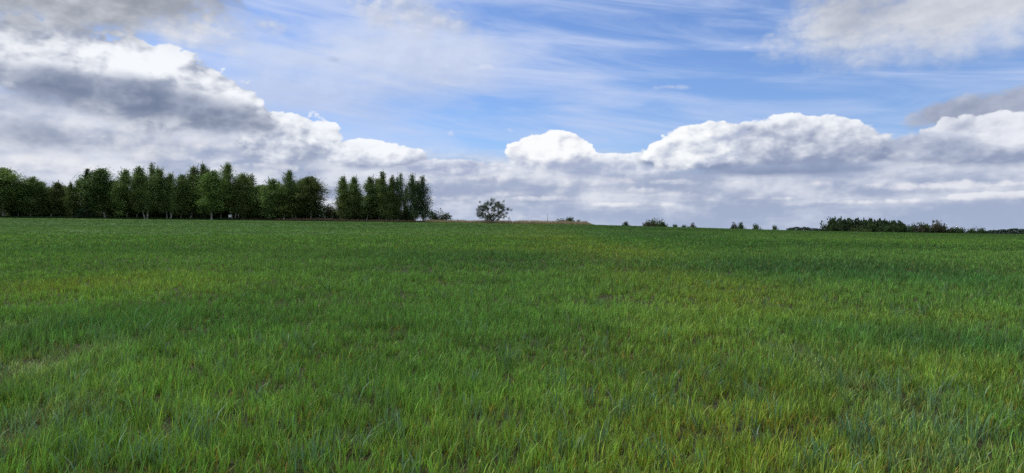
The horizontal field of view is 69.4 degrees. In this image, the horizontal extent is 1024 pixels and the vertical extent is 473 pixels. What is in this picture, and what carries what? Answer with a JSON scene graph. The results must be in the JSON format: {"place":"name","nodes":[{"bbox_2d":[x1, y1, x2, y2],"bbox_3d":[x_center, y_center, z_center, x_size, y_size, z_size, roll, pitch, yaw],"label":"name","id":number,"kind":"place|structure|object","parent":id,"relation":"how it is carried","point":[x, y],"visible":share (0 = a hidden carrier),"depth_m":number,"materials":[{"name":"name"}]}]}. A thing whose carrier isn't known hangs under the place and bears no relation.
{"place":"outdoors","nodes":[
{"label":"outdoors","id":0,"kind":"place"},
{"bbox_2d":[242,217,423,221],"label":"dry grass","id":1,"kind":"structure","parent":0,"point":[316,219],"depth_m":201.54,"materials":[{"name":"green plant"}]},
{"bbox_2d":[0,217,1023,472],"bbox_3d":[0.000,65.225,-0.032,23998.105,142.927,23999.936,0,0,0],"label":"ground","id":2,"kind":"structure","parent":0,"point":[498,422],"depth_m":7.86,"materials":[{"name":"green plant"}]},
{"bbox_2d":[5,208,20,215],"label":"shrub","id":3,"kind":"object","parent":2,"relation":"on","point":[13,213],"visible":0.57,"depth_m":205.69,"materials":[{"name":"green plant"}]},
{"bbox_2d":[4,186,26,215],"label":"birch tree","id":4,"kind":"object","parent":2,"relation":"on","point":[14,208],"visible":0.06,"depth_m":205.15,"materials":[{"name":"green plant"}]},
{"bbox_2d":[8,176,44,215],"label":"birch tree","id":5,"kind":"object","parent":2,"relation":"on","point":[30,209],"visible":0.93,"depth_m":202.18,"materials":[{"name":"green plant"}]},
{"bbox_2d":[0,165,53,215],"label":"birch tree","id":6,"kind":"object","parent":2,"relation":"on","point":[9,179],"visible":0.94,"depth_m":200.38,"materials":[{"name":"green plant"}]},
{"bbox_2d":[19,181,52,215],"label":"birch tree","id":7,"kind":"object","parent":2,"relation":"on","point":[43,189],"visible":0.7,"depth_m":203.59,"materials":[{"name":"green plant"}]},
{"bbox_2d":[37,180,67,216],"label":"birch tree","id":8,"kind":"object","parent":2,"relation":"on","point":[54,204],"visible":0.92,"depth_m":204.54,"materials":[{"name":"green plant"}]},
{"bbox_2d":[53,182,67,215],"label":"birch tree","id":9,"kind":"object","parent":2,"relation":"on","point":[59,187],"visible":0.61,"depth_m":205.55,"materials":[{"name":"green plant"}]},
{"bbox_2d":[61,179,84,215],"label":"birch tree","id":10,"kind":"object","parent":2,"relation":"on","point":[70,202],"visible":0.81,"depth_m":203.78,"materials":[{"name":"green plant"}]},
{"bbox_2d":[71,180,85,212],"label":"birch tree","id":11,"kind":"object","parent":2,"relation":"on","point":[76,187],"visible":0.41,"depth_m":204.90,"materials":[{"name":"green plant"}]},
{"bbox_2d":[73,168,101,218],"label":"spruce tree","id":12,"kind":"object","parent":2,"relation":"on","point":[85,211],"visible":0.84,"depth_m":201.59,"materials":[{"name":"green plant"}]},
{"bbox_2d":[68,166,121,218],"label":"birch tree","id":13,"kind":"object","parent":2,"relation":"on","point":[99,186],"visible":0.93,"depth_m":201.79,"materials":[{"name":"green plant"}]},
{"bbox_2d":[94,210,111,216],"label":"shrub","id":14,"kind":"object","parent":2,"relation":"on","point":[100,214],"visible":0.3,"depth_m":207.29,"materials":[{"name":"green plant"}]},
{"bbox_2d":[105,180,119,216],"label":"birch tree","id":15,"kind":"object","parent":2,"relation":"on","point":[108,213],"visible":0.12,"depth_m":206.26,"materials":[{"name":"green plant"}]},
{"bbox_2d":[106,168,138,216],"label":"birch tree","id":16,"kind":"object","parent":2,"relation":"on","point":[120,197],"visible":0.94,"depth_m":201.53,"materials":[{"name":"green plant"}]},
{"bbox_2d":[127,172,150,216],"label":"birch tree","id":17,"kind":"object","parent":2,"relation":"on","point":[131,206],"visible":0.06,"depth_m":204.02,"materials":[{"name":"green plant"}]},
{"bbox_2d":[123,166,168,218],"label":"birch tree","id":18,"kind":"object","parent":2,"relation":"on","point":[144,193],"visible":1,"depth_m":199.88,"materials":[{"name":"green plant"}]},
{"bbox_2d":[145,162,159,208],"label":"birch tree","id":19,"kind":"object","parent":2,"relation":"on","point":[151,170],"visible":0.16,"depth_m":206.77,"materials":[{"name":"green plant"}]},
{"bbox_2d":[146,208,165,217],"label":"shrub","id":20,"kind":"object","parent":2,"relation":"on","point":[159,214],"visible":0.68,"depth_m":206.80,"materials":[{"name":"green plant"}]},
{"bbox_2d":[150,166,194,217],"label":"birch tree","id":21,"kind":"object","parent":2,"relation":"on","point":[169,201],"visible":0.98,"depth_m":201.26,"materials":[{"name":"green plant"}]},
{"bbox_2d":[169,179,197,217],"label":"birch tree","id":22,"kind":"object","parent":2,"relation":"on","point":[187,188],"visible":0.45,"depth_m":203.08,"materials":[{"name":"green plant"}]},
{"bbox_2d":[175,165,207,217],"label":"birch tree","id":23,"kind":"object","parent":2,"relation":"on","point":[190,202],"visible":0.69,"depth_m":203.77,"materials":[{"name":"green plant"}]},
{"bbox_2d":[191,161,214,217],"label":"birch tree","id":24,"kind":"object","parent":2,"relation":"on","point":[203,169],"visible":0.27,"depth_m":205.52,"materials":[{"name":"green plant"}]},
{"bbox_2d":[0,215,419,221],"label":"weeds","id":25,"kind":"object","parent":2,"relation":"on","point":[127,217],"visible":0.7,"depth_m":201.72,"materials":[{"name":"green plant"}]},
{"bbox_2d":[188,168,232,219],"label":"birch tree","id":26,"kind":"object","parent":2,"relation":"on","point":[212,181],"visible":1,"depth_m":198.09,"materials":[{"name":"green plant"}]},
{"bbox_2d":[213,178,232,217],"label":"birch tree","id":27,"kind":"object","parent":2,"relation":"on","point":[222,204],"visible":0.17,"depth_m":204.84,"materials":[{"name":"green plant"}]},
{"bbox_2d":[216,211,229,218],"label":"shrub","id":28,"kind":"object","parent":2,"relation":"on","point":[226,214],"visible":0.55,"depth_m":207.96,"materials":[{"name":"green plant"}]},
{"bbox_2d":[218,162,251,218],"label":"birch tree","id":29,"kind":"object","parent":2,"relation":"on","point":[227,171],"visible":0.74,"depth_m":202.78,"materials":[{"name":"green plant"}]},
{"bbox_2d":[220,177,261,218],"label":"birch tree","id":30,"kind":"object","parent":2,"relation":"on","point":[245,212],"visible":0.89,"depth_m":203.12,"materials":[{"name":"green plant"}]},
{"bbox_2d":[239,183,267,217],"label":"birch tree","id":31,"kind":"object","parent":2,"relation":"on","point":[256,210],"visible":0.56,"depth_m":204.76,"materials":[{"name":"green plant"}]},
{"bbox_2d":[247,173,263,210],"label":"birch tree","id":32,"kind":"object","parent":2,"relation":"on","point":[253,181],"visible":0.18,"depth_m":209.38,"materials":[{"name":"green plant"}]},
{"bbox_2d":[247,212,264,218],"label":"shrub","id":33,"kind":"object","parent":2,"relation":"on","point":[257,216],"visible":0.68,"depth_m":205.77,"materials":[{"name":"green plant"}]},
{"bbox_2d":[249,176,284,218],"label":"birch tree","id":34,"kind":"object","parent":2,"relation":"on","point":[270,192],"visible":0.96,"depth_m":201.50,"materials":[{"name":"green plant"}]},
{"bbox_2d":[273,180,290,218],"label":"birch tree","id":35,"kind":"object","parent":2,"relation":"on","point":[280,189],"visible":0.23,"depth_m":205.66,"materials":[{"name":"green plant"}]},
{"bbox_2d":[268,190,301,219],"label":"birch tree","id":36,"kind":"object","parent":2,"relation":"on","point":[284,208],"visible":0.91,"depth_m":201.60,"materials":[{"name":"green plant"}]},
{"bbox_2d":[279,170,304,218],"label":"birch tree","id":37,"kind":"object","parent":2,"relation":"on","point":[289,181],"visible":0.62,"depth_m":202.58,"materials":[{"name":"green plant"}]},
{"bbox_2d":[296,178,317,218],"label":"birch tree","id":38,"kind":"object","parent":2,"relation":"on","point":[300,215],"visible":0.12,"depth_m":204.91,"materials":[{"name":"green plant"}]},
{"bbox_2d":[290,175,334,218],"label":"birch tree","id":39,"kind":"object","parent":2,"relation":"on","point":[311,199],"visible":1,"depth_m":200.74,"materials":[{"name":"green plant"}]},
{"bbox_2d":[305,191,329,218],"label":"birch tree","id":40,"kind":"object","parent":2,"relation":"on","point":[322,217],"visible":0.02,"depth_m":209.58,"materials":[{"name":"green plant"}]},
{"bbox_2d":[320,202,332,218],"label":"shrub","id":41,"kind":"object","parent":2,"relation":"on","point":[329,211],"visible":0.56,"depth_m":213.62,"materials":[{"name":"green plant"}]},
{"bbox_2d":[332,174,357,219],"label":"spruce tree","id":42,"kind":"object","parent":2,"relation":"on","point":[345,203],"visible":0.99,"depth_m":202.19,"materials":[{"name":"green plant"}]},
{"bbox_2d":[348,174,364,219],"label":"birch tree","id":43,"kind":"object","parent":2,"relation":"on","point":[356,197],"visible":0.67,"depth_m":206.12,"materials":[{"name":"green plant"}]},
{"bbox_2d":[350,177,363,218],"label":"birch tree","id":44,"kind":"object","parent":2,"relation":"on","point":[357,195],"visible":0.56,"depth_m":206.72,"materials":[{"name":"green plant"}]},
{"bbox_2d":[354,174,379,219],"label":"birch tree","id":45,"kind":"object","parent":2,"relation":"on","point":[364,208],"visible":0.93,"depth_m":204.77,"materials":[{"name":"green plant"}]},
{"bbox_2d":[370,177,385,219],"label":"birch tree","id":46,"kind":"object","parent":2,"relation":"on","point":[377,205],"visible":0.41,"depth_m":205.32,"materials":[{"name":"green plant"}]},
{"bbox_2d":[374,170,402,219],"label":"birch tree","id":47,"kind":"object","parent":2,"relation":"on","point":[388,202],"visible":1,"depth_m":202.81,"materials":[{"name":"green plant"}]},
{"bbox_2d":[393,171,406,219],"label":"birch tree","id":48,"kind":"object","parent":2,"relation":"on","point":[399,183],"visible":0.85,"depth_m":204.51,"materials":[{"name":"green plant"}]},
{"bbox_2d":[398,187,409,216],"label":"birch tree","id":49,"kind":"object","parent":2,"relation":"on","point":[404,201],"visible":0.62,"depth_m":206.84,"materials":[{"name":"green plant"}]},
{"bbox_2d":[400,213,413,219],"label":"shrub","id":50,"kind":"object","parent":2,"relation":"on","point":[406,218],"visible":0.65,"depth_m":206.15,"materials":[{"name":"green plant"}]},
{"bbox_2d":[404,173,423,220],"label":"birch tree","id":51,"kind":"object","parent":2,"relation":"on","point":[413,206],"visible":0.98,"depth_m":201.90,"materials":[{"name":"green plant"}]},
{"bbox_2d":[414,175,436,220],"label":"birch tree","id":52,"kind":"object","parent":2,"relation":"on","point":[422,192],"visible":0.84,"depth_m":202.59,"materials":[{"name":"green plant"}]},
{"bbox_2d":[426,208,451,220],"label":"shrub","id":53,"kind":"object","parent":2,"relation":"on","point":[434,216],"visible":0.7,"depth_m":214.00,"materials":[{"name":"green plant"}]},
{"bbox_2d":[475,199,512,222],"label":"lone tree","id":54,"kind":"object","parent":2,"relation":"on","point":[494,210],"visible":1,"depth_m":206.91,"materials":[{"name":"green plant"}]},
{"bbox_2d":[424,219,592,224],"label":"reeds","id":55,"kind":"object","parent":2,"relation":"on","point":[519,221],"visible":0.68,"depth_m":206.32,"materials":[{"name":"green plant"}]},
{"bbox_2d":[642,219,656,225],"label":"shrub","id":56,"kind":"object","parent":2,"relation":"on","point":[647,223],"visible":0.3,"depth_m":299.91,"materials":[{"name":"green plant"}]},
{"bbox_2d":[645,218,662,225],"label":"shrub","id":57,"kind":"object","parent":2,"relation":"on","point":[658,224],"visible":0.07,"depth_m":304.40,"materials":[{"name":"green plant"}]},
{"bbox_2d":[735,221,746,228],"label":"shrub","id":58,"kind":"object","parent":2,"relation":"on","point":[741,226],"visible":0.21,"depth_m":379.44,"materials":[{"name":"green plant"}]},
{"bbox_2d":[786,227,821,230],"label":"forest","id":59,"kind":"object","parent":2,"relation":"on","point":[807,229],"visible":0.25,"depth_m":1214.59,"materials":[{"name":"green plant"}]},
{"bbox_2d":[820,217,842,230],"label":"shrub","id":60,"kind":"object","parent":2,"relation":"on","point":[832,225],"visible":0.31,"depth_m":557.84,"materials":[{"name":"green plant"}]},
{"bbox_2d":[836,217,849,230],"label":"broadleaf tree","id":61,"kind":"object","parent":2,"relation":"on","point":[843,223],"visible":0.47,"depth_m":597.71,"materials":[{"name":"green plant"}]},
{"bbox_2d":[842,218,854,231],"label":"broadleaf tree","id":62,"kind":"object","parent":2,"relation":"on","point":[849,222],"visible":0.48,"depth_m":597.66,"materials":[{"name":"green plant"}]},
{"bbox_2d":[849,217,863,230],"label":"broadleaf tree","id":63,"kind":"object","parent":2,"relation":"on","point":[856,221],"visible":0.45,"depth_m":598.18,"materials":[{"name":"green plant"}]},
{"bbox_2d":[850,225,871,231],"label":"shrub","id":64,"kind":"object","parent":2,"relation":"on","point":[862,229],"visible":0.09,"depth_m":572.65,"materials":[{"name":"green plant"}]},
{"bbox_2d":[857,217,868,229],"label":"broadleaf tree","id":65,"kind":"object","parent":2,"relation":"on","point":[865,222],"visible":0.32,"depth_m":598.13,"materials":[{"name":"green plant"}]},
{"bbox_2d":[865,218,876,228],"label":"broadleaf tree","id":66,"kind":"object","parent":2,"relation":"on","point":[870,220],"visible":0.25,"depth_m":598.52,"materials":[{"name":"green plant"}]},
{"bbox_2d":[865,223,882,231],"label":"shrub","id":67,"kind":"object","parent":2,"relation":"on","point":[872,227],"visible":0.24,"depth_m":588.42,"materials":[{"name":"green plant"}]},
{"bbox_2d":[873,218,885,230],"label":"broadleaf tree","id":68,"kind":"object","parent":2,"relation":"on","point":[879,222],"visible":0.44,"depth_m":597.91,"materials":[{"name":"green plant"}]},
{"bbox_2d":[880,219,890,231],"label":"broadleaf tree","id":69,"kind":"object","parent":2,"relation":"on","point":[886,222],"visible":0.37,"depth_m":598.51,"materials":[{"name":"green plant"}]},
{"bbox_2d":[881,224,895,231],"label":"shrub","id":70,"kind":"object","parent":2,"relation":"on","point":[886,228],"visible":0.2,"depth_m":591.77,"materials":[{"name":"green plant"}]},
{"bbox_2d":[886,220,899,229],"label":"broadleaf tree","id":71,"kind":"object","parent":2,"relation":"on","point":[893,222],"visible":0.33,"depth_m":597.45,"materials":[{"name":"green plant"}]},
{"bbox_2d":[890,224,901,232],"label":"shrub","id":72,"kind":"object","parent":2,"relation":"on","point":[895,228],"visible":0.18,"depth_m":589.64,"materials":[{"name":"green plant"}]},
{"bbox_2d":[899,224,912,232],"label":"shrub","id":73,"kind":"object","parent":2,"relation":"on","point":[905,229],"visible":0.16,"depth_m":589.78,"materials":[{"name":"green plant"}]},
{"bbox_2d":[908,224,919,232],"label":"shrub","id":74,"kind":"object","parent":2,"relation":"on","point":[911,227],"visible":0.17,"depth_m":639.08,"materials":[{"name":"green plant"}]},
{"bbox_2d":[910,222,926,232],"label":"shrub","id":75,"kind":"object","parent":2,"relation":"on","point":[920,228],"visible":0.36,"depth_m":636.68,"materials":[{"name":"green plant"}]},
{"bbox_2d":[919,222,935,232],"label":"shrub","id":76,"kind":"object","parent":2,"relation":"on","point":[928,231],"visible":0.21,"depth_m":638.10,"materials":[{"name":"green plant"}]},
{"bbox_2d":[923,220,951,232],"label":"shrub","id":77,"kind":"object","parent":2,"relation":"on","point":[938,228],"visible":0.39,"depth_m":635.41,"materials":[{"name":"green plant"}]},
{"bbox_2d":[949,226,961,232],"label":"shrub","id":78,"kind":"object","parent":2,"relation":"on","point":[953,229],"visible":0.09,"depth_m":637.09,"materials":[{"name":"green plant"}]},
{"bbox_2d":[954,227,970,232],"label":"shrub","id":79,"kind":"object","parent":2,"relation":"on","point":[961,230],"visible":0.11,"depth_m":639.35,"materials":[{"name":"green plant"}]},
{"bbox_2d":[962,228,978,233],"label":"shrub","id":80,"kind":"object","parent":2,"relation":"on","point":[972,230],"visible":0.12,"depth_m":638.04,"materials":[{"name":"green plant"}]},
{"bbox_2d":[975,227,991,233],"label":"shrub","id":81,"kind":"object","parent":2,"relation":"on","point":[982,230],"visible":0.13,"depth_m":637.92,"materials":[{"name":"green plant"}]},
{"bbox_2d":[986,228,1023,233],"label":"forest","id":82,"kind":"object","parent":2,"relation":"on","point":[1011,231],"visible":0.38,"depth_m":1512.88,"materials":[{"name":"green plant"}]},
{"bbox_2d":[0,0,1023,232],"label":"sky","id":83,"kind":"structure","parent":0,"point":[784,114],"materials":[{"name":"blue"}]}
]}

